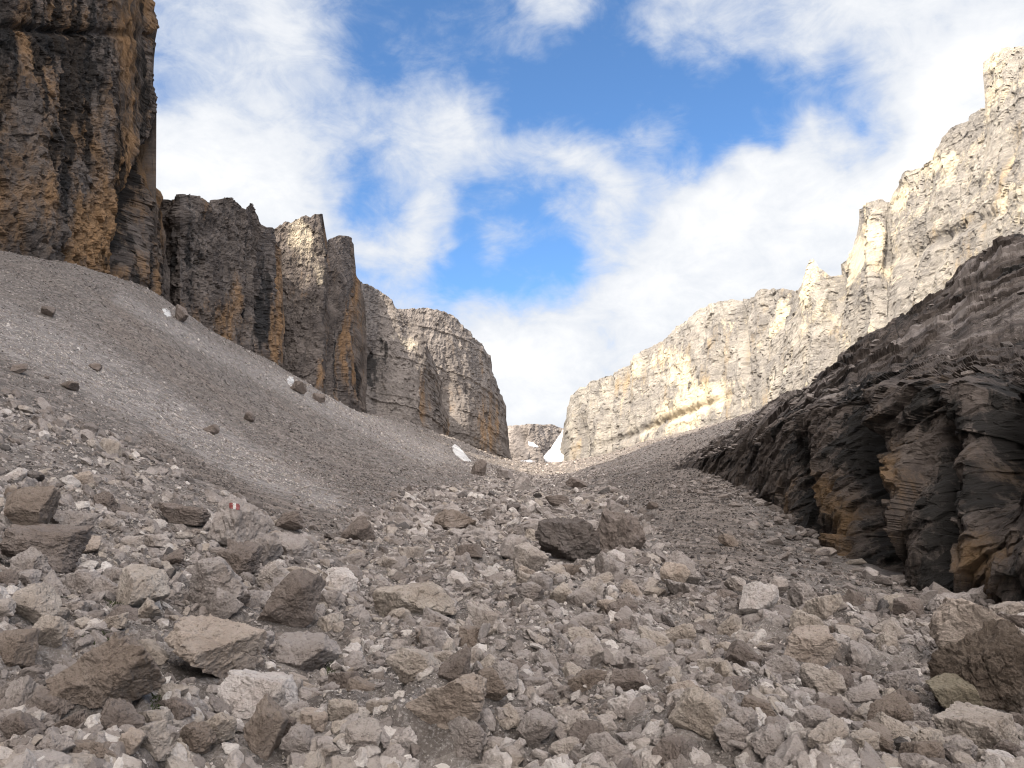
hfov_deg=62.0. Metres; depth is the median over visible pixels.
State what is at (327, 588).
stone
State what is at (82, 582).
boulder
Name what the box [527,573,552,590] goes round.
stone
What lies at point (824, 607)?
stone
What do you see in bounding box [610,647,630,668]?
boulder
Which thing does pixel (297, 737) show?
stone
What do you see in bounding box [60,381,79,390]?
boulder
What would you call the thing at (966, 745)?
stone
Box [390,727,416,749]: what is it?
stone
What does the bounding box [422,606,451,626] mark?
stone
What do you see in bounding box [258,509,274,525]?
stone
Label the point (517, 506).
boulder
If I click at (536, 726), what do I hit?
boulder
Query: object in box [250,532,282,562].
stone
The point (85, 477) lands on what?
stone
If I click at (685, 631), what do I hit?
stone
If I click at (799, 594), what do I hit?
stone
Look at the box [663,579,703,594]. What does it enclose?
stone
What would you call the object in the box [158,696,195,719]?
stone
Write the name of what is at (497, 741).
stone
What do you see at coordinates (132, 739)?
stone
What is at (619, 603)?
stone
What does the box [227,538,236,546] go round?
stone
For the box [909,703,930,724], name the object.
stone
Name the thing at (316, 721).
stone
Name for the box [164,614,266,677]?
boulder
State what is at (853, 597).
stone
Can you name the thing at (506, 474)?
boulder
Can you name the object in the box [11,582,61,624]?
boulder
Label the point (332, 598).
stone
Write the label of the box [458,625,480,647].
stone
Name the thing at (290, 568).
stone
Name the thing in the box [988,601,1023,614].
stone
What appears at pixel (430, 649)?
stone
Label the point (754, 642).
stone
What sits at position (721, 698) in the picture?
stone
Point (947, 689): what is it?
boulder
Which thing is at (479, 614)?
stone
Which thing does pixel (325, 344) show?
rock tower
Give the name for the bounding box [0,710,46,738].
stone
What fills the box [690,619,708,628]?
stone
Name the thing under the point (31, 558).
stone
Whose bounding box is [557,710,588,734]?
stone
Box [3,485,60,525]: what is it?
boulder
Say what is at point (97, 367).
boulder
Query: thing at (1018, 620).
stone
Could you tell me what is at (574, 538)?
boulder
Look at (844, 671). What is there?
stone
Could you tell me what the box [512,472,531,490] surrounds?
boulder
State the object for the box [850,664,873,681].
stone
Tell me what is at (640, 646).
stone
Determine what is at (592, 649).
boulder
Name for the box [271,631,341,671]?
boulder
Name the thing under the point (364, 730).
stone
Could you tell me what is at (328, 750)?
stone
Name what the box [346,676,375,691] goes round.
stone
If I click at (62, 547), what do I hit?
boulder
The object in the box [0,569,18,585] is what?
stone
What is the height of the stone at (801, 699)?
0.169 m
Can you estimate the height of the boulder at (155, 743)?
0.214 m
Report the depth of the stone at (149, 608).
7.89 m
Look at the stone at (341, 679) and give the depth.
6.28 m
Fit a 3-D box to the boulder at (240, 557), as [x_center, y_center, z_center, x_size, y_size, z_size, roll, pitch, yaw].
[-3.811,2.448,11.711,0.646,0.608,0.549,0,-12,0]
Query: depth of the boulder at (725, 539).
22.10 m
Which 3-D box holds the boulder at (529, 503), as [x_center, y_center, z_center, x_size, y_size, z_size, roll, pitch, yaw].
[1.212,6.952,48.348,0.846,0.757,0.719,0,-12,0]
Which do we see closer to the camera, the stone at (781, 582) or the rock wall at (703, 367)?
the stone at (781, 582)
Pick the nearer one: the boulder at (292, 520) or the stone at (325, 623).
the stone at (325, 623)
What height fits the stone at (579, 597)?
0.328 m
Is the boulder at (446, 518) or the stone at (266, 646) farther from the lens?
the boulder at (446, 518)
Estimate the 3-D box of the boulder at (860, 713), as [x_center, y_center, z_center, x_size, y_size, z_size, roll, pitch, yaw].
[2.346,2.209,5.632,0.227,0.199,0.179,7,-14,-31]
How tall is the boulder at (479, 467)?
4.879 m
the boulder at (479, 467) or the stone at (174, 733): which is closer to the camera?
the stone at (174, 733)
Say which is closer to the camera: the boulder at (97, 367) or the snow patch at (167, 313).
the boulder at (97, 367)
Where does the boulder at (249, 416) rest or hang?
on the ground at (434, 743)
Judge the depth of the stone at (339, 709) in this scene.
5.41 m
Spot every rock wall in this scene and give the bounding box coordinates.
[560,288,797,460]
[766,46,1023,401]
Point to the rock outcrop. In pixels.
(915, 476)
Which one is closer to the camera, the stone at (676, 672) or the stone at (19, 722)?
the stone at (19, 722)
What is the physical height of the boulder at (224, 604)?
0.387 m
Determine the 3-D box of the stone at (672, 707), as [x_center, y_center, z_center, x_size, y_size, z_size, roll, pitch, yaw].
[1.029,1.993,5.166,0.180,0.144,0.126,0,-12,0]
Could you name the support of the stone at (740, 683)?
on the ground at (434, 743)
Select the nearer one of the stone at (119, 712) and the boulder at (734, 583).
the stone at (119, 712)
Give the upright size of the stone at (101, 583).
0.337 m
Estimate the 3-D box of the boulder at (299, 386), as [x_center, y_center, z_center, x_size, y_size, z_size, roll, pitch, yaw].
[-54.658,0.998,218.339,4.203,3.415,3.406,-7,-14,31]
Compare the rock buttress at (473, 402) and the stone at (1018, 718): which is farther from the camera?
the rock buttress at (473, 402)
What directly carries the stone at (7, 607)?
on the ground at (434, 743)
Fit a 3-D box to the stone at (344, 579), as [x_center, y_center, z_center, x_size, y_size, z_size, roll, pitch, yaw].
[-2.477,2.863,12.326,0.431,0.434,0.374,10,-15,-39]
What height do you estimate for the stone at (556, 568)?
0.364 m
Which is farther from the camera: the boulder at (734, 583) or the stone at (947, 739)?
the boulder at (734, 583)
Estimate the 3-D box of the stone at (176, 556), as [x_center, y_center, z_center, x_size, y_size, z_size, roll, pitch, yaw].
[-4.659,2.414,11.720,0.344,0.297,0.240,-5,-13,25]
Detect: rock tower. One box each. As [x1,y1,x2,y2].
[0,0,170,301]
[160,194,284,367]
[274,214,366,413]
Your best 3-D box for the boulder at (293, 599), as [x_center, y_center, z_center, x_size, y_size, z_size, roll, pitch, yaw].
[-2.366,2.339,9.171,0.649,0.690,0.552,0,-12,0]
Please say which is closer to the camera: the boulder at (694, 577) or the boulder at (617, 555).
the boulder at (694, 577)
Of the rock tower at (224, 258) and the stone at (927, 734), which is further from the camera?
the rock tower at (224, 258)
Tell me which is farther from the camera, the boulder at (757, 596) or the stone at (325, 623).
the boulder at (757, 596)
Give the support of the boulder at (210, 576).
on the ground at (434, 743)
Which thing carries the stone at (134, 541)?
on the ground at (434, 743)
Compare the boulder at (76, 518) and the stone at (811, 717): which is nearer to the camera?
the stone at (811, 717)
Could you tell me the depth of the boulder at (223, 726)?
4.91 m
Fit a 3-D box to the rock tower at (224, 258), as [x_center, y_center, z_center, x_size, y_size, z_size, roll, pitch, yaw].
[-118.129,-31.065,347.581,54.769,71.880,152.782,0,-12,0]
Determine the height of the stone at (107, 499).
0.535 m
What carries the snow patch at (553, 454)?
on the ground at (434, 743)
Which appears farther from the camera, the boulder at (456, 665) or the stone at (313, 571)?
the stone at (313, 571)
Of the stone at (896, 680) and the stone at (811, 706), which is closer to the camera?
the stone at (811, 706)
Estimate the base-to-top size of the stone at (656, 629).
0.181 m
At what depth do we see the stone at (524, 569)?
14.80 m
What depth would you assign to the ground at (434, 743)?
42.48 m
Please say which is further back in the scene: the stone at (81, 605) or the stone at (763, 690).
the stone at (81, 605)
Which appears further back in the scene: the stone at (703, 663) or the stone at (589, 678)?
the stone at (703, 663)
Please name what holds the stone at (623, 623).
on the ground at (434, 743)
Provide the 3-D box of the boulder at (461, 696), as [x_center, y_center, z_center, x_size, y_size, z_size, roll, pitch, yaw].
[-0.424,2.028,5.392,0.531,0.387,0.451,0,-12,0]
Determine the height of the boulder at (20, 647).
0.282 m
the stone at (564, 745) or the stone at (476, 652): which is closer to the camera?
the stone at (564, 745)
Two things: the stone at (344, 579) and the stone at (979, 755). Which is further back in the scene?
the stone at (344, 579)
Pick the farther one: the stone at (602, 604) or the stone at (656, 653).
the stone at (602, 604)
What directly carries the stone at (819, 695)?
on the ground at (434, 743)
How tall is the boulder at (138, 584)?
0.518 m
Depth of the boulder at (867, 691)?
6.24 m
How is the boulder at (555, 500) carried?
on the ground at (434, 743)
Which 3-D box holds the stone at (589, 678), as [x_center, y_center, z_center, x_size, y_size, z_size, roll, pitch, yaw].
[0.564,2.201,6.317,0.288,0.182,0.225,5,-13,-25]
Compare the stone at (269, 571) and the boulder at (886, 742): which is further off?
the stone at (269, 571)
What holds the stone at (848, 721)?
on the ground at (434, 743)
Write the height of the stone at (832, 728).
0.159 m
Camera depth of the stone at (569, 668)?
7.33 m
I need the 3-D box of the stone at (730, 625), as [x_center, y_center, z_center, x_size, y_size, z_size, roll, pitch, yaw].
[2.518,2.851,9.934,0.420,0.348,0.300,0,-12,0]
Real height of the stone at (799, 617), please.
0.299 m
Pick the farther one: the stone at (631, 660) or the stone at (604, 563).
the stone at (604, 563)
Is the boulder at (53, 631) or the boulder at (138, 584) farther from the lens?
the boulder at (138, 584)
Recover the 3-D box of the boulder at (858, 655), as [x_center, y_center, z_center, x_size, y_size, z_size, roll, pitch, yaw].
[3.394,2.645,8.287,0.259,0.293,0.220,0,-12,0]
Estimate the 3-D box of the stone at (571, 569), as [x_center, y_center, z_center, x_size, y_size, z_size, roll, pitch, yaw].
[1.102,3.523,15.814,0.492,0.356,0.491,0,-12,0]
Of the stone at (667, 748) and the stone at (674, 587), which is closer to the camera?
the stone at (667, 748)
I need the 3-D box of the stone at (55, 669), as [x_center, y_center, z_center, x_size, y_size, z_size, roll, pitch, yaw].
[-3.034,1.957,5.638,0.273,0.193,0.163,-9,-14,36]
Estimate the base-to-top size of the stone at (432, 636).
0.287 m
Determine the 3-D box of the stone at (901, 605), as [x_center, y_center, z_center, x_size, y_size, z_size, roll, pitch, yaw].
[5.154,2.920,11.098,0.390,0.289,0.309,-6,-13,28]
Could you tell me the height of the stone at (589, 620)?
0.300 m
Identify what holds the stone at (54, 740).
on the ground at (434, 743)
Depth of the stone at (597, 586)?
11.55 m
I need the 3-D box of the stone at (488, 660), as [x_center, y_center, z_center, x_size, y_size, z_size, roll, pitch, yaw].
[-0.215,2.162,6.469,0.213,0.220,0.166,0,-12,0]
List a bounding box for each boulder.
[0,524,93,573]
[0,628,40,667]
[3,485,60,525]
[10,363,27,373]
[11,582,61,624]
[32,613,68,647]
[41,306,55,316]
[43,570,63,596]
[45,632,165,708]
[50,510,101,533]
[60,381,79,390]
[64,571,100,593]
[88,363,101,371]
[116,564,169,606]
[138,639,169,665]
[140,719,171,760]
[158,502,210,525]
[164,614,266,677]
[175,304,188,321]
[188,556,250,608]
[203,424,219,434]
[205,712,236,743]
[207,494,266,546]
[209,587,243,618]
[215,668,299,719]
[217,540,264,575]
[243,693,288,760]
[244,411,254,421]
[257,569,325,627]
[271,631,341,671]
[275,511,305,530]
[276,532,312,560]
[290,381,306,393]
[313,393,325,402]
[341,515,375,540]
[372,581,456,617]
[385,647,439,684]
[405,672,486,729]
[434,509,475,528]
[437,646,470,681]
[447,716,487,758]
[456,544,482,557]
[471,459,486,475]
[478,667,507,700]
[496,467,512,479]
[500,534,527,559]
[507,504,520,510]
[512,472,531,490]
[512,542,548,573]
[516,708,557,745]
[526,500,539,508]
[535,516,600,561]
[545,495,568,505]
[550,582,571,602]
[565,477,587,487]
[573,637,603,666]
[596,508,645,550]
[609,549,624,561]
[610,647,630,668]
[646,501,658,508]
[660,562,690,582]
[665,550,701,583]
[668,686,726,739]
[718,533,738,546]
[723,576,745,591]
[724,639,761,666]
[727,707,758,733]
[739,581,778,613]
[783,624,838,666]
[799,663,846,696]
[813,695,847,718]
[842,681,880,703]
[846,640,871,668]
[849,701,872,720]
[863,720,893,753]
[925,673,983,708]
[927,618,1023,713]
[928,597,1023,648]
[931,701,1021,748]
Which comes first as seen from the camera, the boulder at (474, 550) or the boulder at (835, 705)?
the boulder at (835, 705)
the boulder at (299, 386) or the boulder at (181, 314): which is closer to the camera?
the boulder at (181, 314)
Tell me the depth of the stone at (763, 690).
5.92 m
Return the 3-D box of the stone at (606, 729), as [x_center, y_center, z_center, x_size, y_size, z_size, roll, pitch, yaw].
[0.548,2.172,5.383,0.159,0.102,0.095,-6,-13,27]
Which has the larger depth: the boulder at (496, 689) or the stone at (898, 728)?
the boulder at (496, 689)
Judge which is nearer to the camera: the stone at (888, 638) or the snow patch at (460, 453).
the stone at (888, 638)
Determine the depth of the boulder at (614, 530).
18.91 m
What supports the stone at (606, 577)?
on the ground at (434, 743)
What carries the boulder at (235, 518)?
on the ground at (434, 743)
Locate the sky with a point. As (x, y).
(569, 182)
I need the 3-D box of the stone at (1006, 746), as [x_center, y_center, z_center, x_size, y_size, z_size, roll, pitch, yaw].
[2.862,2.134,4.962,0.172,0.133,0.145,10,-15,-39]
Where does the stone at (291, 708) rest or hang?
on the ground at (434, 743)
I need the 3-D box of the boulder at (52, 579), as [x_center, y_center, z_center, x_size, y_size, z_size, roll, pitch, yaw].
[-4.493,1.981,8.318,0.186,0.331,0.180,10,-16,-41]
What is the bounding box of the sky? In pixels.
[153,0,1023,427]
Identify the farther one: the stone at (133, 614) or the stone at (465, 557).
the stone at (465, 557)
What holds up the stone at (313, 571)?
on the ground at (434, 743)
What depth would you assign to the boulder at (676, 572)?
13.07 m
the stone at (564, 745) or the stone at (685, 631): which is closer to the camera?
the stone at (564, 745)
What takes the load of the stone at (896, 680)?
on the ground at (434, 743)
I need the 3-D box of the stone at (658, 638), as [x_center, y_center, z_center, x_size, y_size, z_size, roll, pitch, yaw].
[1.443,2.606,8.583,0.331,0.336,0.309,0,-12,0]
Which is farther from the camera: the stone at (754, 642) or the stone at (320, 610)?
the stone at (320, 610)
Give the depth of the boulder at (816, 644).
7.96 m
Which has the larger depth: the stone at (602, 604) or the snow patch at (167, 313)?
the snow patch at (167, 313)
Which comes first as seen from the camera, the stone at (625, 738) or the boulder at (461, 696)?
the stone at (625, 738)
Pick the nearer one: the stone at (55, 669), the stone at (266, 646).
the stone at (55, 669)
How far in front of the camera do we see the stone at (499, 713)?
5.49 m
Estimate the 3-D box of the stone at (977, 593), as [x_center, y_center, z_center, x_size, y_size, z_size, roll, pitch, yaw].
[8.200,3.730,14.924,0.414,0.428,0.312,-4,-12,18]
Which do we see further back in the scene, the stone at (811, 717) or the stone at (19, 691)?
the stone at (19, 691)
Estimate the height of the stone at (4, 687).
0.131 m
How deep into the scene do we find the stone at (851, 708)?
5.93 m
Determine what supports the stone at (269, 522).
on the ground at (434, 743)
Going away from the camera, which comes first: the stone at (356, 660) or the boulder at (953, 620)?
the stone at (356, 660)
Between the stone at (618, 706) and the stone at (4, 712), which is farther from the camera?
the stone at (618, 706)
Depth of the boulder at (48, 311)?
102.50 m
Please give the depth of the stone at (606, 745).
4.67 m
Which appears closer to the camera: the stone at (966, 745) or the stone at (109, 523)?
the stone at (966, 745)
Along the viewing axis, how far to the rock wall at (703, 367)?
667.05 m
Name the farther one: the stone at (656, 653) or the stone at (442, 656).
the stone at (656, 653)
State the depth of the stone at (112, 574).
9.63 m
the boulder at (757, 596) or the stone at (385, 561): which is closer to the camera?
the boulder at (757, 596)
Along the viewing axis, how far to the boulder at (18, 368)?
44.21 m
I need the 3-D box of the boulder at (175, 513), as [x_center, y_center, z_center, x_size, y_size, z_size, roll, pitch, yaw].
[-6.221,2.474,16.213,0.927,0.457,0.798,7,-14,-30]
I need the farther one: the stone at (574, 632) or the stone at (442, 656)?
the stone at (574, 632)
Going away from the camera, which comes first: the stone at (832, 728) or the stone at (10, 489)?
the stone at (832, 728)
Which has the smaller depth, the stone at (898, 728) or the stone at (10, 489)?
the stone at (898, 728)
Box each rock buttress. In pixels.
[360,281,449,435]
[398,307,511,459]
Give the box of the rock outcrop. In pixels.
[672,233,1023,603]
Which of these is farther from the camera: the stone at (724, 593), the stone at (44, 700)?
the stone at (724, 593)
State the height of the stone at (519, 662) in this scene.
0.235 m
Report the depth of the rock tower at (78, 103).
217.40 m
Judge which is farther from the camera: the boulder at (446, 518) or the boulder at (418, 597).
the boulder at (446, 518)
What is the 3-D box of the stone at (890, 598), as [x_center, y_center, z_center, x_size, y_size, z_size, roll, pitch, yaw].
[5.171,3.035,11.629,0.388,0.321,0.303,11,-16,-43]
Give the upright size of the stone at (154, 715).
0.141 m
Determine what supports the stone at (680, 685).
on the ground at (434, 743)
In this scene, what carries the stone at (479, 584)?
on the ground at (434, 743)
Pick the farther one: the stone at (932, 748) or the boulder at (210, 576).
the boulder at (210, 576)
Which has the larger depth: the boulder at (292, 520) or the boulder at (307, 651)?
the boulder at (292, 520)
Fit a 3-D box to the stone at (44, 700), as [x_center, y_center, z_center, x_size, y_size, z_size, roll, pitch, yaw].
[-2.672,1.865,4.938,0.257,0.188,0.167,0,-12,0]
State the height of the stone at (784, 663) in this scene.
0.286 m
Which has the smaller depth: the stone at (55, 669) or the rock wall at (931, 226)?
the stone at (55, 669)
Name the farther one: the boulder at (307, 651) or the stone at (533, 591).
the stone at (533, 591)
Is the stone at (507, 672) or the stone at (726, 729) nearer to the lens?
the stone at (726, 729)
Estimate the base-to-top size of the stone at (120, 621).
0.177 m
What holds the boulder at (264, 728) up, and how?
on the ground at (434, 743)
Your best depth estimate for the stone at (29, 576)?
8.49 m
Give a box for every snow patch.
[162,308,170,316]
[287,376,293,385]
[452,444,470,461]
[528,442,538,447]
[544,430,563,462]
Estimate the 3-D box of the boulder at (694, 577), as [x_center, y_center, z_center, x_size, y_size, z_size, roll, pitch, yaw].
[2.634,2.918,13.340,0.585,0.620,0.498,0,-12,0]
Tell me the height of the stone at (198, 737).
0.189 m
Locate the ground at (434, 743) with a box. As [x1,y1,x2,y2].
[0,251,1023,767]
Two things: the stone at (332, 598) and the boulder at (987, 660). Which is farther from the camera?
the stone at (332, 598)
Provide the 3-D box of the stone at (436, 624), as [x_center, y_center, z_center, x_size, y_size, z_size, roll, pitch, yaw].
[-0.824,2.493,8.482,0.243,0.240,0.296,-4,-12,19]
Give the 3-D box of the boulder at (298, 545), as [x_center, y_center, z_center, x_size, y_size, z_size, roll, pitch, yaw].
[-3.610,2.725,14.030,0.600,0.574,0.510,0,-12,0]
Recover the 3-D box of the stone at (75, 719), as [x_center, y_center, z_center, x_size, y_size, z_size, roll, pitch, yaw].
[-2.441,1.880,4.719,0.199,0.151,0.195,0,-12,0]
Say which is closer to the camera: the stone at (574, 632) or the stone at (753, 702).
the stone at (753, 702)
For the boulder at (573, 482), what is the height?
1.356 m
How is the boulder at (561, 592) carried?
on the ground at (434, 743)
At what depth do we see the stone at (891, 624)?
9.56 m
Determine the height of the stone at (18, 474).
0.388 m
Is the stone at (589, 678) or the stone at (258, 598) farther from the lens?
the stone at (258, 598)
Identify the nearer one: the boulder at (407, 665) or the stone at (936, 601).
the boulder at (407, 665)
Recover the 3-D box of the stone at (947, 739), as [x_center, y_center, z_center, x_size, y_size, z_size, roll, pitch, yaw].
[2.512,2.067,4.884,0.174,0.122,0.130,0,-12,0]
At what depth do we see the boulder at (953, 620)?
8.02 m
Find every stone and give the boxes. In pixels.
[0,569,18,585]
[0,597,15,617]
[0,680,14,692]
[0,708,17,723]
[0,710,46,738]
[4,487,16,496]
[5,467,27,482]
[5,675,39,706]
[9,547,51,580]
[18,569,41,585]
[28,688,74,718]
[34,729,75,752]
[49,664,67,674]
[50,709,87,733]
[61,601,91,611]
[65,625,80,639]
[72,739,116,758]
[73,471,95,488]
[74,616,90,629]
[81,535,101,553]
[88,575,117,597]
[92,491,120,512]
[99,438,121,457]
[99,518,124,528]
[100,696,144,730]
[102,567,122,581]
[102,612,128,629]
[104,604,138,620]
[117,535,144,548]
[118,727,146,755]
[138,597,162,618]
[138,709,171,725]
[142,534,169,546]
[145,721,180,741]
[157,683,188,696]
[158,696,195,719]
[162,549,184,564]
[179,721,217,753]
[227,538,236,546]
[245,590,269,607]
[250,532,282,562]
[257,560,289,587]
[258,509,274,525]
[263,640,269,653]
[264,515,271,531]
[265,631,274,644]
[279,723,315,758]
[283,700,308,714]
[283,714,296,735]
[285,566,300,571]
[298,687,322,697]
[299,707,328,732]
[300,567,319,574]
[304,535,318,548]
[313,604,325,619]
[316,612,343,631]
[318,590,344,608]
[319,744,339,757]
[324,586,338,590]
[325,567,357,593]
[327,698,358,720]
[328,671,359,688]
[341,552,368,566]
[343,642,362,653]
[343,650,367,670]
[344,718,381,745]
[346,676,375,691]
[366,697,391,713]
[376,554,398,567]
[387,607,411,618]
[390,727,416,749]
[398,546,424,558]
[416,622,443,642]
[419,626,446,650]
[421,646,438,652]
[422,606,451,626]
[432,650,452,661]
[453,552,472,564]
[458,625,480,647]
[466,601,499,627]
[468,581,491,590]
[470,646,482,662]
[480,654,494,667]
[483,736,503,750]
[488,660,518,690]
[493,707,524,719]
[508,658,536,671]
[515,581,544,601]
[516,570,530,582]
[518,565,534,574]
[522,676,548,686]
[525,528,536,541]
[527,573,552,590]
[545,564,565,572]
[548,736,579,754]
[557,653,590,669]
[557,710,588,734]
[562,564,583,574]
[562,661,584,677]
[566,586,595,605]
[567,669,606,691]
[568,627,594,642]
[568,718,604,746]
[569,611,609,628]
[580,578,603,596]
[585,731,625,759]
[589,719,609,732]
[591,572,613,582]
[594,551,624,574]
[597,599,615,612]
[606,596,638,614]
[607,689,635,719]
[609,668,648,690]
[612,619,630,633]
[614,731,643,744]
[620,579,642,596]
[622,654,655,668]
[630,638,656,655]
[638,625,669,646]
[642,647,669,662]
[647,626,665,631]
[651,734,685,765]
[658,666,681,681]
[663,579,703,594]
[665,623,696,644]
[665,680,699,694]
[667,701,676,717]
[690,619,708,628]
[697,657,724,671]
[711,692,725,708]
[713,717,748,752]
[716,589,737,598]
[717,614,743,637]
[723,676,749,690]
[734,629,755,642]
[741,694,776,716]
[748,639,770,645]
[750,723,786,758]
[758,685,773,694]
[765,655,799,676]
[769,575,788,596]
[785,695,807,707]
[786,582,818,607]
[789,609,823,630]
[791,707,831,727]
[802,593,844,619]
[805,705,819,708]
[807,716,849,748]
[810,691,829,701]
[828,665,853,687]
[829,622,854,632]
[833,624,865,641]
[841,717,852,723]
[842,589,865,605]
[844,701,857,718]
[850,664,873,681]
[851,727,879,750]
[867,692,913,722]
[870,593,886,605]
[871,712,914,738]
[872,617,905,639]
[875,630,901,651]
[876,594,901,611]
[884,668,921,689]
[892,597,924,617]
[892,688,920,703]
[898,740,944,758]
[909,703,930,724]
[911,727,944,745]
[926,592,970,613]
[944,734,962,743]
[948,737,977,759]
[968,585,987,600]
[975,748,985,762]
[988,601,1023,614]
[992,739,1020,754]
[997,613,1023,628]
[1009,712,1023,725]
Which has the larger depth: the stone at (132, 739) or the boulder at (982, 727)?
the boulder at (982, 727)
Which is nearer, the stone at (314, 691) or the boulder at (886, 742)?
the boulder at (886, 742)
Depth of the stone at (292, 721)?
5.26 m
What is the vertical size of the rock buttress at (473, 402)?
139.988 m
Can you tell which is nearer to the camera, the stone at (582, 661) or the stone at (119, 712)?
the stone at (119, 712)
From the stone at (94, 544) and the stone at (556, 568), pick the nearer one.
the stone at (94, 544)
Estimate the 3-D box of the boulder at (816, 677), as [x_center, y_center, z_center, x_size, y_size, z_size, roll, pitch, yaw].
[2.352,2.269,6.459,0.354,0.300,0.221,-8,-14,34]
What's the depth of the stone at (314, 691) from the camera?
6.07 m
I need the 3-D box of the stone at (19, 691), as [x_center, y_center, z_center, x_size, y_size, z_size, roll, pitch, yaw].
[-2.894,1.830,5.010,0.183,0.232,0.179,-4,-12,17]
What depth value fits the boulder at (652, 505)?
36.53 m
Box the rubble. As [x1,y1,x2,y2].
[0,241,1023,767]
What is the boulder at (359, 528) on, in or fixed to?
on the ground at (434, 743)
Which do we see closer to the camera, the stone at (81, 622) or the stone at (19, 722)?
the stone at (19, 722)
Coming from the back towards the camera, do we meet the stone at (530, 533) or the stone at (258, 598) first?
the stone at (530, 533)
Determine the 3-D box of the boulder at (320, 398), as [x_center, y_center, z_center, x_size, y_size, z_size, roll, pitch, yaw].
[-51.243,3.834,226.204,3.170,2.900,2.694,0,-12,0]
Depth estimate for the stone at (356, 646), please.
7.81 m
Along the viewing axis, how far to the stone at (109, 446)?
26.94 m
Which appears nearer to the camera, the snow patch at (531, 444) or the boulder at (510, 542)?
the boulder at (510, 542)
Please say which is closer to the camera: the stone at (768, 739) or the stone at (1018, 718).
the stone at (768, 739)
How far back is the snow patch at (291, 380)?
233.88 m
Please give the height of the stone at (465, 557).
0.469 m
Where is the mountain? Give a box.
[508,424,562,462]
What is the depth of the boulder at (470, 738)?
5.13 m
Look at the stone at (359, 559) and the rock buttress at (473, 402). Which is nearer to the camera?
the stone at (359, 559)
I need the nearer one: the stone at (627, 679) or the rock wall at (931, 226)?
the stone at (627, 679)
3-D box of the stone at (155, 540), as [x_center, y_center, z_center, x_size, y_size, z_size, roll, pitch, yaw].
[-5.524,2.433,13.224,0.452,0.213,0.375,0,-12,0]
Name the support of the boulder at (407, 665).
on the ground at (434, 743)
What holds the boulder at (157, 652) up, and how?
on the ground at (434, 743)
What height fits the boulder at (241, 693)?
0.308 m
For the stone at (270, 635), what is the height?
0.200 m
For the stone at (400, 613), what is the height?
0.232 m
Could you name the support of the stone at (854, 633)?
on the ground at (434, 743)
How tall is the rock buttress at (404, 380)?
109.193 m
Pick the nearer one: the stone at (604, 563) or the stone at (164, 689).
the stone at (164, 689)
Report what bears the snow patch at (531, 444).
on the mountain
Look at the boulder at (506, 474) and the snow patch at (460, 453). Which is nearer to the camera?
the boulder at (506, 474)
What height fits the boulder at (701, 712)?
0.331 m
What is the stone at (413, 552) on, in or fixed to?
on the ground at (434, 743)
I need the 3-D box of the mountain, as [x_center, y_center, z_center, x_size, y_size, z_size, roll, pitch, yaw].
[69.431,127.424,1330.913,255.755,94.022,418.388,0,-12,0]
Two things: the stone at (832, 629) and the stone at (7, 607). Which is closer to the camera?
the stone at (7, 607)
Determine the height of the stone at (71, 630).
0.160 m
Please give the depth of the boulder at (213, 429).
62.40 m
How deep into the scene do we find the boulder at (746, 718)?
4.94 m
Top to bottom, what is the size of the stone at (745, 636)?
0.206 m
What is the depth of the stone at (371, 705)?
5.42 m
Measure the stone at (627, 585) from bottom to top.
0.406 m
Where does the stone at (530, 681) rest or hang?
on the ground at (434, 743)
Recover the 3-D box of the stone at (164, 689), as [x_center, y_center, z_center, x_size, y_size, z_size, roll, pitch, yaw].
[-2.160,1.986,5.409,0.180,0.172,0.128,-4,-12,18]
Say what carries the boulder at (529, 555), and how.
on the ground at (434, 743)
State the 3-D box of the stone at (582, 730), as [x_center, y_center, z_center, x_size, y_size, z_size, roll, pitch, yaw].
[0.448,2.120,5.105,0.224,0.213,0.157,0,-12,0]
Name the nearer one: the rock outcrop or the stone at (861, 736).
the stone at (861, 736)
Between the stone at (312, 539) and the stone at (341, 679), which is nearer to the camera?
the stone at (341, 679)
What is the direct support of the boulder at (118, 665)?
on the ground at (434, 743)
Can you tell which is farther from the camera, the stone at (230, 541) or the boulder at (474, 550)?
the boulder at (474, 550)
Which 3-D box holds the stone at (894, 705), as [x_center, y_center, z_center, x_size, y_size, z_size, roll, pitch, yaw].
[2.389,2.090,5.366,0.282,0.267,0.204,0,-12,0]
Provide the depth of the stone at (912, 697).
6.10 m
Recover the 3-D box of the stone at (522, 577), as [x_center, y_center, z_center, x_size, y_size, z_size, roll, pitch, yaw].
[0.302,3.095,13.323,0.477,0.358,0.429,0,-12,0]
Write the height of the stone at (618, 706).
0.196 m
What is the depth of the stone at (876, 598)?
11.89 m
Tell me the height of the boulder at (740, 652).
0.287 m
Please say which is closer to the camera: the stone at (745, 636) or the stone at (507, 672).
the stone at (507, 672)
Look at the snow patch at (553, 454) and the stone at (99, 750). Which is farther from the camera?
the snow patch at (553, 454)

